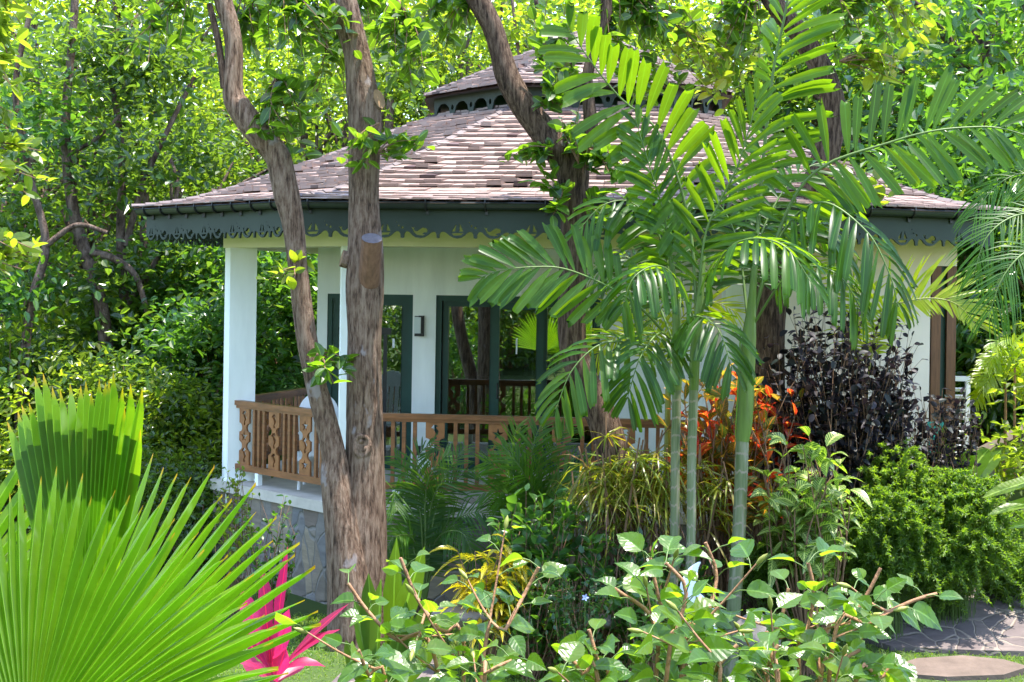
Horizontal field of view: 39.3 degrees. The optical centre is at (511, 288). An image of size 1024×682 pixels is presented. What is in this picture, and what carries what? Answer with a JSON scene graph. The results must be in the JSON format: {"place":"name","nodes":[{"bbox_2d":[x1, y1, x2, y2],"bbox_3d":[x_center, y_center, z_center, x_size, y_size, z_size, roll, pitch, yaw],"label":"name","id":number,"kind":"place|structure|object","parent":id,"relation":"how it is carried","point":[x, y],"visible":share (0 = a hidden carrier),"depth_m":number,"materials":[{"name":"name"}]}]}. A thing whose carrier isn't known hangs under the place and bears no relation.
{"place":"outdoors","nodes":[
{"label":"outdoors","id":0,"kind":"place"},
{"bbox_2d":[332,659,434,681],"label":"path","id":1,"kind":"structure","parent":0,"point":[429,673],"depth_m":12.77,"materials":[{"name":"beige stone"}]},
{"bbox_2d":[1,0,1016,121],"label":"sky","id":2,"kind":"structure","parent":0,"point":[692,1],"materials":[{"name":"white"}]},
{"bbox_2d":[1,113,1023,681],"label":"ground","id":3,"kind":"structure","parent":0,"point":[305,607],"depth_m":13.59,"materials":[{"name":"green plant"}]},
{"bbox_2d":[0,0,59,276],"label":"leafy branch tree","id":4,"kind":"object","parent":3,"relation":"on","point":[11,253],"visible":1,"depth_m":9.54,"materials":[{"name":"green plant"}]},
{"bbox_2d":[0,14,107,521],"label":"broadleaf tree","id":5,"kind":"object","parent":3,"relation":"on","point":[9,302],"visible":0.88,"depth_m":20.45,"materials":[{"name":"green plant"}]},
{"bbox_2d":[0,287,117,501],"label":"leafy shrub","id":6,"kind":"object","parent":3,"relation":"on","point":[63,312],"visible":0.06,"depth_m":21.57,"materials":[{"name":"green plant"}]},
{"bbox_2d":[0,311,134,525],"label":"leafy shrub","id":7,"kind":"object","parent":3,"relation":"on","point":[6,380],"visible":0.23,"depth_m":20.29,"materials":[{"name":"green plant"}]},
{"bbox_2d":[0,319,134,496],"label":"leafy shrub","id":8,"kind":"object","parent":3,"relation":"on","point":[79,350],"visible":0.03,"depth_m":21.06,"materials":[{"name":"green plant"}]},
{"bbox_2d":[0,0,164,365],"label":"broadleaf tree","id":9,"kind":"object","parent":3,"relation":"on","point":[45,171],"visible":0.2,"depth_m":23.81,"materials":[{"name":"green plant"}]},
{"bbox_2d":[0,349,177,530],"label":"leafy shrub","id":10,"kind":"object","parent":3,"relation":"on","point":[8,460],"visible":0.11,"depth_m":19.33,"materials":[{"name":"green plant"}]},
{"bbox_2d":[0,0,194,366],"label":"broadleaf tree","id":11,"kind":"object","parent":3,"relation":"on","point":[71,38],"visible":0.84,"depth_m":21.40,"materials":[{"name":"green plant"}]},
{"bbox_2d":[0,276,195,400],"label":"leafy shrub","id":12,"kind":"object","parent":3,"relation":"on","point":[57,311],"depth_m":23.26,"materials":[{"name":"green plant"}]},
{"bbox_2d":[12,333,222,532],"bbox_3d":[-5.431,2.137,20.003,3.077,3.055,3.216,1,0,-27],"label":"leafy shrub","id":13,"kind":"object","parent":3,"relation":"on","point":[134,370],"visible":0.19,"depth_m":19.52,"materials":[{"name":"green plant"}]},
{"bbox_2d":[16,431,221,563],"bbox_3d":[-4.649,2.784,17.751,2.802,2.442,3.303,1,0,4],"label":"leafy shrub","id":14,"kind":"object","parent":3,"relation":"on","point":[148,454],"visible":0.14,"depth_m":17.80,"materials":[{"name":"green plant"}]},
{"bbox_2d":[0,0,239,349],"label":"broadleaf tree","id":15,"kind":"object","parent":3,"relation":"on","point":[156,197],"visible":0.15,"depth_m":25.39,"materials":[{"name":"green plant"}]},
{"bbox_2d":[0,0,241,342],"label":"broadleaf tree","id":16,"kind":"object","parent":3,"relation":"on","point":[34,3],"visible":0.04,"depth_m":28.29,"materials":[{"name":"green plant"}]},
{"bbox_2d":[7,240,289,444],"bbox_3d":[-5.333,1.497,22.506,4.616,4.582,4.824,1,0,-36],"label":"leafy shrub","id":17,"kind":"object","parent":3,"relation":"on","point":[115,315],"visible":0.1,"depth_m":21.58,"materials":[{"name":"green plant"}]},
{"bbox_2d":[49,0,251,361],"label":"broadleaf tree","id":18,"kind":"object","parent":3,"relation":"on","point":[120,249],"visible":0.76,"depth_m":21.93,"materials":[{"name":"green plant"}]},
{"bbox_2d":[0,0,313,275],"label":"broadleaf tree","id":19,"kind":"object","parent":3,"relation":"on","point":[143,4],"visible":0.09,"depth_m":28.96,"materials":[{"name":"green plant"}]},
{"bbox_2d":[1,89,316,363],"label":"broadleaf tree","id":20,"kind":"object","parent":3,"relation":"on","point":[153,140],"visible":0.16,"depth_m":23.97,"materials":[{"name":"green plant"}]},
{"bbox_2d":[0,373,320,681],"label":"fan palm","id":21,"kind":"object","parent":3,"relation":"on","point":[81,600],"visible":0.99,"depth_m":4.61,"materials":[{"name":"green plant"}]},
{"bbox_2d":[110,370,222,545],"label":"leafy shrub","id":22,"kind":"object","parent":3,"relation":"on","point":[201,411],"visible":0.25,"depth_m":19.22,"materials":[{"name":"green plant"}]},
{"bbox_2d":[53,195,317,424],"bbox_3d":[-5.072,1.098,23.564,5.246,5.283,5.494,1,0,0],"label":"broadleaf tree","id":23,"kind":"object","parent":3,"relation":"on","point":[208,277],"visible":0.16,"depth_m":22.20,"materials":[{"name":"green plant"}]},
{"bbox_2d":[127,445,272,576],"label":"leafy shrub","id":24,"kind":"object","parent":3,"relation":"on","point":[190,489],"visible":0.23,"depth_m":17.45,"materials":[{"name":"green plant"}]},
{"bbox_2d":[102,276,307,516],"bbox_3d":[-4.481,1.809,20.976,3.267,4.202,3.375,1,0,-43],"label":"leafy shrub","id":25,"kind":"object","parent":3,"relation":"on","point":[163,336],"visible":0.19,"depth_m":20.64,"materials":[{"name":"green plant"}]},
{"bbox_2d":[214,461,255,621],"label":"shrub","id":26,"kind":"object","parent":3,"relation":"on","point":[226,536],"visible":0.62,"depth_m":14.87,"materials":[{"name":"green plant"}]},
{"bbox_2d":[228,492,297,622],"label":"shrub","id":27,"kind":"object","parent":3,"relation":"on","point":[256,563],"visible":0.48,"depth_m":14.58,"materials":[{"name":"green plant"}]},
{"bbox_2d":[97,0,439,652],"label":"garden tree","id":28,"kind":"object","parent":3,"relation":"on","point":[352,477],"visible":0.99,"depth_m":13.80,"materials":[{"name":"brown plant"}]},
{"bbox_2d":[125,28,415,376],"bbox_3d":[-4.282,-1.242,27.548,6.070,7.821,6.092,1,0,-38],"label":"broadleaf tree","id":29,"kind":"object","parent":3,"relation":"on","point":[220,104],"visible":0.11,"depth_m":26.75,"materials":[{"name":"green plant"}]},
{"bbox_2d":[181,245,400,459],"bbox_3d":[-3.773,1.333,23.587,4.247,5.462,4.387,1,0,-6],"label":"leafy shrub","id":30,"kind":"object","parent":3,"relation":"on","point":[281,256],"visible":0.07,"depth_m":22.51,"materials":[{"name":"green plant"}]},
{"bbox_2d":[240,547,347,681],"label":"pink cordyline","id":31,"kind":"object","parent":3,"relation":"on","point":[279,657],"visible":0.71,"depth_m":6.59,"materials":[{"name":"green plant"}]},
{"bbox_2d":[161,8,488,330],"bbox_3d":[-3.143,-1.019,26.956,6.776,7.931,6.391,1,0,-6],"label":"broadleaf tree","id":32,"kind":"object","parent":3,"relation":"on","point":[391,106],"visible":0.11,"depth_m":26.21,"materials":[{"name":"green plant"}]},
{"bbox_2d":[344,538,432,681],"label":"strap leaf plant","id":33,"kind":"object","parent":3,"relation":"on","point":[395,593],"visible":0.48,"depth_m":11.25,"materials":[{"name":"green plant"}]},
{"bbox_2d":[264,0,514,164],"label":"broadleaf tree","id":34,"kind":"object","parent":3,"relation":"on","point":[440,50],"visible":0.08,"depth_m":27.37,"materials":[{"name":"green plant"}]},
{"bbox_2d":[274,515,566,681],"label":"hibiscus shrub","id":35,"kind":"object","parent":3,"relation":"on","point":[506,661],"visible":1,"depth_m":3.26,"materials":[{"name":"green plant"}]},
{"bbox_2d":[384,432,512,628],"bbox_3d":[-0.743,2.543,14.668,1.533,2.092,0.855,1,0,0],"label":"cycad","id":36,"kind":"object","parent":3,"relation":"on","point":[423,529],"visible":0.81,"depth_m":14.86,"materials":[{"name":"green plant"}]},
{"bbox_2d":[307,0,599,151],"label":"broadleaf tree","id":37,"kind":"object","parent":3,"relation":"on","point":[469,31],"visible":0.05,"depth_m":26.87,"materials":[{"name":"green plant"}]},
{"bbox_2d":[429,533,549,677],"bbox_3d":[-0.188,2.917,12.922,1.177,1.430,0.857,1,0,0],"label":"yellow croton","id":38,"kind":"object","parent":3,"relation":"on","point":[499,614],"visible":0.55,"depth_m":12.82,"materials":[{"name":"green plant"}]},
{"bbox_2d":[0,0,1023,320],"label":"distant wood","id":39,"kind":"object","parent":3,"relation":"on","point":[410,4],"visible":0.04,"depth_m":33.96,"materials":[{"name":"green plant"}]},
{"bbox_2d":[461,409,596,575],"bbox_3d":[0.173,2.412,14.476,1.408,2.383,0.711,1,0,0],"label":"cycad","id":40,"kind":"object","parent":3,"relation":"on","point":[524,497],"visible":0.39,"depth_m":14.60,"materials":[{"name":"green plant"}]},
{"bbox_2d":[491,549,572,681],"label":"green shrub","id":41,"kind":"object","parent":3,"relation":"on","point":[535,641],"visible":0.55,"depth_m":12.81,"materials":[{"name":"green plant"}]},
{"bbox_2d":[471,0,599,54],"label":"broadleaf tree","id":42,"kind":"object","parent":3,"relation":"on","point":[516,38],"visible":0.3,"depth_m":23.74,"materials":[{"name":"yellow plant"}]},
{"bbox_2d":[482,483,608,666],"bbox_3d":[0.278,2.748,13.421,1.012,1.857,0.935,1,0,-41],"label":"green shrub","id":43,"kind":"object","parent":3,"relation":"on","point":[542,537],"visible":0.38,"depth_m":13.31,"materials":[{"name":"green plant"}]},
{"bbox_2d":[435,0,700,74],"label":"broadleaf tree","id":44,"kind":"object","parent":3,"relation":"on","point":[631,37],"depth_m":27.96,"materials":[{"name":"green plant"}]},
{"bbox_2d":[131,31,1009,610],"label":"pavilion","id":45,"kind":"structure","parent":3,"relation":"on","point":[453,197],"depth_m":16.66,"materials":[{"name":"white paint"}]},
{"bbox_2d":[297,396,337,489],"bbox_3d":[-2.249,1.773,16.910,0.527,1.150,0.624,1,0,0],"label":"plastic chair","id":46,"kind":"object","parent":45,"relation":"on","point":[305,403],"visible":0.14,"depth_m":16.67,"materials":[{"name":"white plastic"}]},
{"bbox_2d":[331,298,408,463],"bbox_3d":[-1.875,1.215,18.885,1.000,2.175,0.080,1,0,1],"label":"sliding door","id":47,"kind":"structure","parent":45,"relation":"in","point":[403,331],"depth_m":18.86,"materials":[{"name":"green wood"}]},
{"bbox_2d":[441,301,491,462],"bbox_3d":[-0.575,1.229,18.940,0.690,2.132,0.056,1,0,1],"label":"sliding door","id":48,"kind":"structure","parent":45,"relation":"in","point":[446,304],"depth_m":18.92,"materials":[{"name":"green wood"}]},
{"bbox_2d":[490,302,543,463],"bbox_3d":[0.067,1.239,18.870,0.689,2.132,0.098,1,0,0],"label":"sliding door","id":49,"kind":"structure","parent":45,"relation":"in","point":[495,309],"depth_m":18.87,"materials":[{"name":"green wood"}]},
{"bbox_2d":[543,303,594,463],"bbox_3d":[0.751,1.249,18.940,0.717,2.132,0.058,1,0,1],"label":"sliding door","id":50,"kind":"structure","parent":45,"relation":"in","point":[552,304],"depth_m":18.92,"materials":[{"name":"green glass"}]},
{"bbox_2d":[412,0,735,558],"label":"garden tree","id":51,"kind":"object","parent":3,"relation":"on","point":[554,144],"visible":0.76,"depth_m":14.12,"materials":[{"name":"brown plant"}]},
{"bbox_2d":[541,572,613,665],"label":"ground cover shrub","id":52,"kind":"object","parent":3,"relation":"on","point":[564,610],"visible":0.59,"depth_m":12.53,"materials":[{"name":"green plant"}]},
{"bbox_2d":[185,611,1023,681],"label":"lawn grass","id":53,"kind":"structure","parent":3,"relation":"on","point":[308,622],"depth_m":13.48,"materials":[{"name":"green plant"}]},
{"bbox_2d":[431,603,492,625],"bbox_3d":[-0.451,2.927,12.898,0.569,0.187,0.458,1,0,0],"label":"boulder","id":54,"kind":"object","parent":53,"relation":"on","point":[470,614],"visible":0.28,"depth_m":12.74,"materials":[{"name":"grey stone"}]},
{"bbox_2d":[735,614,780,647],"bbox_3d":[2.132,2.989,12.406,0.410,0.370,0.339,1,0,0],"label":"boulder","id":55,"kind":"object","parent":53,"relation":"on","point":[757,629],"visible":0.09,"depth_m":12.29,"materials":[{"name":"grey stone"}]},
{"bbox_2d":[599,614,622,628],"bbox_3d":[0.846,2.992,12.903,0.334,0.128,0.299,1,0,0],"label":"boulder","id":56,"kind":"object","parent":3,"relation":"on","point":[608,623],"visible":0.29,"depth_m":12.79,"materials":[{"name":"grey stone"}]},
{"bbox_2d":[458,104,763,585],"bbox_3d":[0.846,0.955,12.966,2.692,5.251,1.604,1,0,0],"label":"feather palm","id":57,"kind":"object","parent":3,"relation":"on","point":[542,292],"visible":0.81,"depth_m":12.71,"materials":[{"name":"green plant"}]},
{"bbox_2d":[566,527,662,667],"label":"green shrub","id":58,"kind":"object","parent":3,"relation":"on","point":[583,570],"visible":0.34,"depth_m":13.15,"materials":[{"name":"green plant"}]},
{"bbox_2d":[544,415,704,655],"bbox_3d":[1.040,2.534,13.578,1.745,2.621,1.423,1,0,0],"label":"narrow leaf croton","id":59,"kind":"object","parent":3,"relation":"on","point":[648,484],"visible":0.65,"depth_m":13.51,"materials":[{"name":"green plant"}]},
{"bbox_2d":[606,576,667,681],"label":"green shrub","id":60,"kind":"object","parent":3,"relation":"on","point":[621,604],"visible":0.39,"depth_m":12.64,"materials":[{"name":"green plant"}]},
{"bbox_2d":[539,532,778,681],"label":"hibiscus shrub","id":61,"kind":"object","parent":3,"relation":"on","point":[686,637],"visible":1,"depth_m":3.11,"materials":[{"name":"green plant"}]},
{"bbox_2d":[586,277,744,622],"bbox_3d":[1.504,1.734,14.401,1.800,3.777,0.376,1,0,-6],"label":"areca palm","id":62,"kind":"object","parent":3,"relation":"on","point":[717,305],"visible":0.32,"depth_m":14.43,"materials":[{"name":"green plant"}]},
{"bbox_2d":[526,0,832,148],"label":"broadleaf tree","id":63,"kind":"object","parent":3,"relation":"on","point":[706,7],"visible":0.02,"depth_m":26.67,"materials":[{"name":"green plant"}]},
{"bbox_2d":[538,1,829,569],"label":"feather palm","id":64,"kind":"object","parent":3,"relation":"on","point":[698,137],"visible":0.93,"depth_m":12.74,"materials":[{"name":"green plant"}]},
{"bbox_2d":[649,550,718,667],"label":"green shrub","id":65,"kind":"object","parent":3,"relation":"on","point":[700,572],"visible":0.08,"depth_m":13.34,"materials":[{"name":"green plant"}]},
{"bbox_2d":[680,562,716,664],"bbox_3d":[1.625,3.003,12.533,0.335,1.246,0.118,1,0,0],"label":"garden ornament","id":66,"kind":"object","parent":3,"relation":"on","point":[695,566],"visible":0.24,"depth_m":12.49,"materials":[{"name":"white paint"}]},
{"bbox_2d":[650,363,782,638],"bbox_3d":[2.076,2.180,14.054,1.502,3.011,1.172,1,0,-10],"label":"croton","id":67,"kind":"object","parent":3,"relation":"on","point":[718,445],"visible":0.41,"depth_m":13.98,"materials":[{"name":"red plant"}]},
{"bbox_2d":[667,444,767,631],"bbox_3d":[1.932,2.564,13.629,1.006,2.171,1.202,1,0,0],"label":"narrow leaf croton","id":68,"kind":"object","parent":3,"relation":"on","point":[715,492],"visible":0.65,"depth_m":13.57,"materials":[{"name":"green plant"}]},
{"bbox_2d":[632,0,899,167],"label":"broadleaf tree","id":69,"kind":"object","parent":3,"relation":"on","point":[769,61],"visible":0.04,"depth_m":25.46,"materials":[{"name":"green plant"}]},
{"bbox_2d":[748,385,817,614],"bbox_3d":[2.636,2.263,14.276,0.935,2.631,0.752,1,0,0],"label":"croton","id":70,"kind":"object","parent":3,"relation":"on","point":[768,391],"visible":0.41,"depth_m":14.18,"materials":[{"name":"red plant"}]},
{"bbox_2d":[719,524,857,659],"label":"feathery fern","id":71,"kind":"object","parent":3,"relation":"on","point":[761,573],"visible":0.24,"depth_m":13.35,"materials":[{"name":"green plant"}]},
{"bbox_2d":[748,426,871,676],"bbox_3d":[2.679,2.475,13.117,1.130,2.447,1.250,1,0,31],"label":"veined leaf plant","id":72,"kind":"object","parent":3,"relation":"on","point":[809,509],"visible":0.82,"depth_m":12.91,"materials":[{"name":"green leaf"},{"name":"twig"}]},
{"bbox_2d":[687,0,945,613],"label":"garden tree","id":73,"kind":"object","parent":3,"relation":"on","point":[737,17],"visible":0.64,"depth_m":14.86,"materials":[{"name":"green plant"}]},
{"bbox_2d":[707,537,962,681],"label":"hibiscus shrub","id":74,"kind":"object","parent":3,"relation":"on","point":[856,629],"visible":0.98,"depth_m":3.15,"materials":[{"name":"green plant"}]},
{"bbox_2d":[754,288,928,620],"bbox_3d":[3.258,1.752,14.477,1.916,3.523,1.374,1,0,0],"label":"purple shrub","id":75,"kind":"object","parent":3,"relation":"on","point":[852,424],"visible":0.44,"depth_m":14.24,"materials":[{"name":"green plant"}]},
{"bbox_2d":[726,27,959,186],"bbox_3d":[6.317,-0.853,26.391,6.481,7.586,6.113,1,0,13],"label":"broadleaf tree","id":76,"kind":"object","parent":3,"relation":"on","point":[798,67],"visible":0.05,"depth_m":25.43,"materials":[{"name":"green plant"}]},
{"bbox_2d":[667,0,1023,680],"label":"feather palm","id":77,"kind":"object","parent":3,"relation":"on","point":[851,197],"visible":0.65,"depth_m":12.75,"materials":[{"name":"green plant"}]},
{"bbox_2d":[710,0,1023,313],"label":"broadleaf tree","id":78,"kind":"object","parent":3,"relation":"on","point":[957,24],"visible":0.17,"depth_m":23.55,"materials":[{"name":"green plant"}]},
{"bbox_2d":[839,437,947,613],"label":"feathery fern","id":79,"kind":"object","parent":3,"relation":"on","point":[876,474],"visible":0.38,"depth_m":14.05,"materials":[{"name":"green plant"}]},
{"bbox_2d":[835,481,954,643],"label":"feathery fern","id":80,"kind":"object","parent":3,"relation":"on","point":[875,548],"visible":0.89,"depth_m":13.66,"materials":[{"name":"green plant"}]},
{"bbox_2d":[807,244,1003,592],"bbox_3d":[3.978,1.454,14.606,2.039,3.933,0.370,1,0,13],"label":"areca palm","id":81,"kind":"object","parent":3,"relation":"on","point":[925,305],"visible":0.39,"depth_m":14.47,"materials":[{"name":"green plant"}]},
{"bbox_2d":[790,26,1023,168],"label":"broadleaf tree","id":82,"kind":"object","parent":3,"relation":"on","point":[924,67],"depth_m":26.23,"materials":[{"name":"green plant"}]},
{"bbox_2d":[852,532,994,629],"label":"feathery fern","id":83,"kind":"object","parent":3,"relation":"on","point":[938,584],"visible":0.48,"depth_m":13.81,"materials":[{"name":"green plant"}]},
{"bbox_2d":[840,76,1021,283],"bbox_3d":[8.010,-0.124,25.044,7.417,7.133,7.082,1,0,10],"label":"broadleaf tree","id":84,"kind":"object","parent":3,"relation":"on","point":[895,132],"visible":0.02,"depth_m":24.64,"materials":[{"name":"green plant"}]},
{"bbox_2d":[886,386,984,487],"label":"purple shrub","id":85,"kind":"object","parent":3,"relation":"on","point":[951,433],"visible":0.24,"depth_m":14.59,"materials":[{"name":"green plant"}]},
{"bbox_2d":[851,0,1023,141],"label":"broadleaf tree","id":86,"kind":"object","parent":3,"relation":"on","point":[1019,60],"visible":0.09,"depth_m":24.70,"materials":[{"name":"green plant"}]},
{"bbox_2d":[923,422,956,461],"bbox_3d":[4.547,2.027,15.232,0.300,1.199,0.365,1,0,0],"label":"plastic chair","id":87,"kind":"object","parent":3,"relation":"on","point":[934,435],"visible":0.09,"depth_m":15.39,"materials":[{"name":"teal plastic"}]},
{"bbox_2d":[860,100,1023,450],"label":"leafy shrub","id":88,"kind":"object","parent":3,"relation":"on","point":[971,170],"visible":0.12,"depth_m":18.99,"materials":[{"name":"green plant"}]},
{"bbox_2d":[895,49,1023,427],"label":"leafy shrub","id":89,"kind":"object","parent":3,"relation":"on","point":[1006,82],"visible":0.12,"depth_m":20.58,"materials":[{"name":"green plant"}]},
{"bbox_2d":[899,465,1023,625],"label":"feathery fern","id":90,"kind":"object","parent":3,"relation":"on","point":[963,517],"visible":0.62,"depth_m":13.90,"materials":[{"name":"green plant"}]},
{"bbox_2d":[955,376,970,454],"bbox_3d":[5.350,2.312,17.200,0.250,2.536,0.050,1,0,0],"label":"louvred panel","id":91,"kind":"object","parent":3,"relation":"on","point":[965,379],"visible":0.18,"depth_m":17.18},
{"bbox_2d":[907,655,1023,680],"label":"stepping stone","id":92,"kind":"object","parent":3,"relation":"on","point":[956,668],"visible":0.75,"depth_m":13.13,"materials":[{"name":"beige stone"}]},
{"bbox_2d":[935,426,1000,485],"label":"broad leaf plant","id":93,"kind":"object","parent":3,"relation":"on","point":[988,465],"visible":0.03,"depth_m":14.76,"materials":[{"name":"green plant"}]},
{"bbox_2d":[947,166,1023,357],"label":"drooping palm","id":94,"kind":"object","parent":3,"relation":"on","point":[991,291],"visible":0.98,"depth_m":11.99,"materials":[{"name":"green leaf"}]},
{"bbox_2d":[955,181,1023,445],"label":"leafy shrub","id":95,"kind":"object","parent":3,"relation":"on","point":[994,411],"visible":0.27,"depth_m":18.15,"materials":[{"name":"green plant"}]},
{"bbox_2d":[964,333,1023,540],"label":"leafy shrub","id":96,"kind":"object","parent":3,"relation":"on","point":[1009,451],"visible":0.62,"depth_m":15.13,"materials":[{"name":"green plant"}]},
{"bbox_2d":[966,350,1023,473],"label":"palm","id":97,"kind":"object","parent":3,"relation":"on","point":[981,399],"visible":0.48,"depth_m":16.24,"materials":[{"name":"green plant"}]},
{"bbox_2d":[972,424,1023,477],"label":"stair wall","id":98,"kind":"structure","parent":3,"relation":"on","point":[1009,438],"depth_m":16.48,"materials":[{"name":"beige stone"}]},
{"bbox_2d":[974,330,1023,478],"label":"palm","id":99,"kind":"object","parent":3,"relation":"on","point":[997,365],"visible":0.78,"depth_m":16.06,"materials":[{"name":"green plant"}]},
{"bbox_2d":[975,532,1023,612],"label":"feathery fern","id":100,"kind":"object","parent":3,"relation":"on","point":[1009,587],"visible":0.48,"depth_m":14.31,"materials":[{"name":"green plant"}]},
{"bbox_2d":[982,476,1023,527],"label":"broad leaf plant","id":101,"kind":"object","parent":3,"relation":"on","point":[1009,486],"visible":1,"depth_m":12.40,"materials":[{"name":"green plant"}]},
{"bbox_2d":[1011,322,1023,432],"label":"areca palm","id":102,"kind":"object","parent":3,"relation":"on","point":[1015,341],"visible":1,"depth_m":11.39,"materials":[{"name":"green plant"}]},
{"bbox_2d":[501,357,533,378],"bbox_3d":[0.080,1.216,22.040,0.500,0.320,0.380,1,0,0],"label":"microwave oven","id":103,"kind":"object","parent":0,"point":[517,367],"visible":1,"depth_m":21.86,"materials":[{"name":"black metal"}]},
{"bbox_2d":[863,586,1023,656],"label":"path","id":104,"kind":"structure","parent":0,"point":[997,627],"depth_m":13.89,"materials":[{"name":"grey stone"}]}
]}

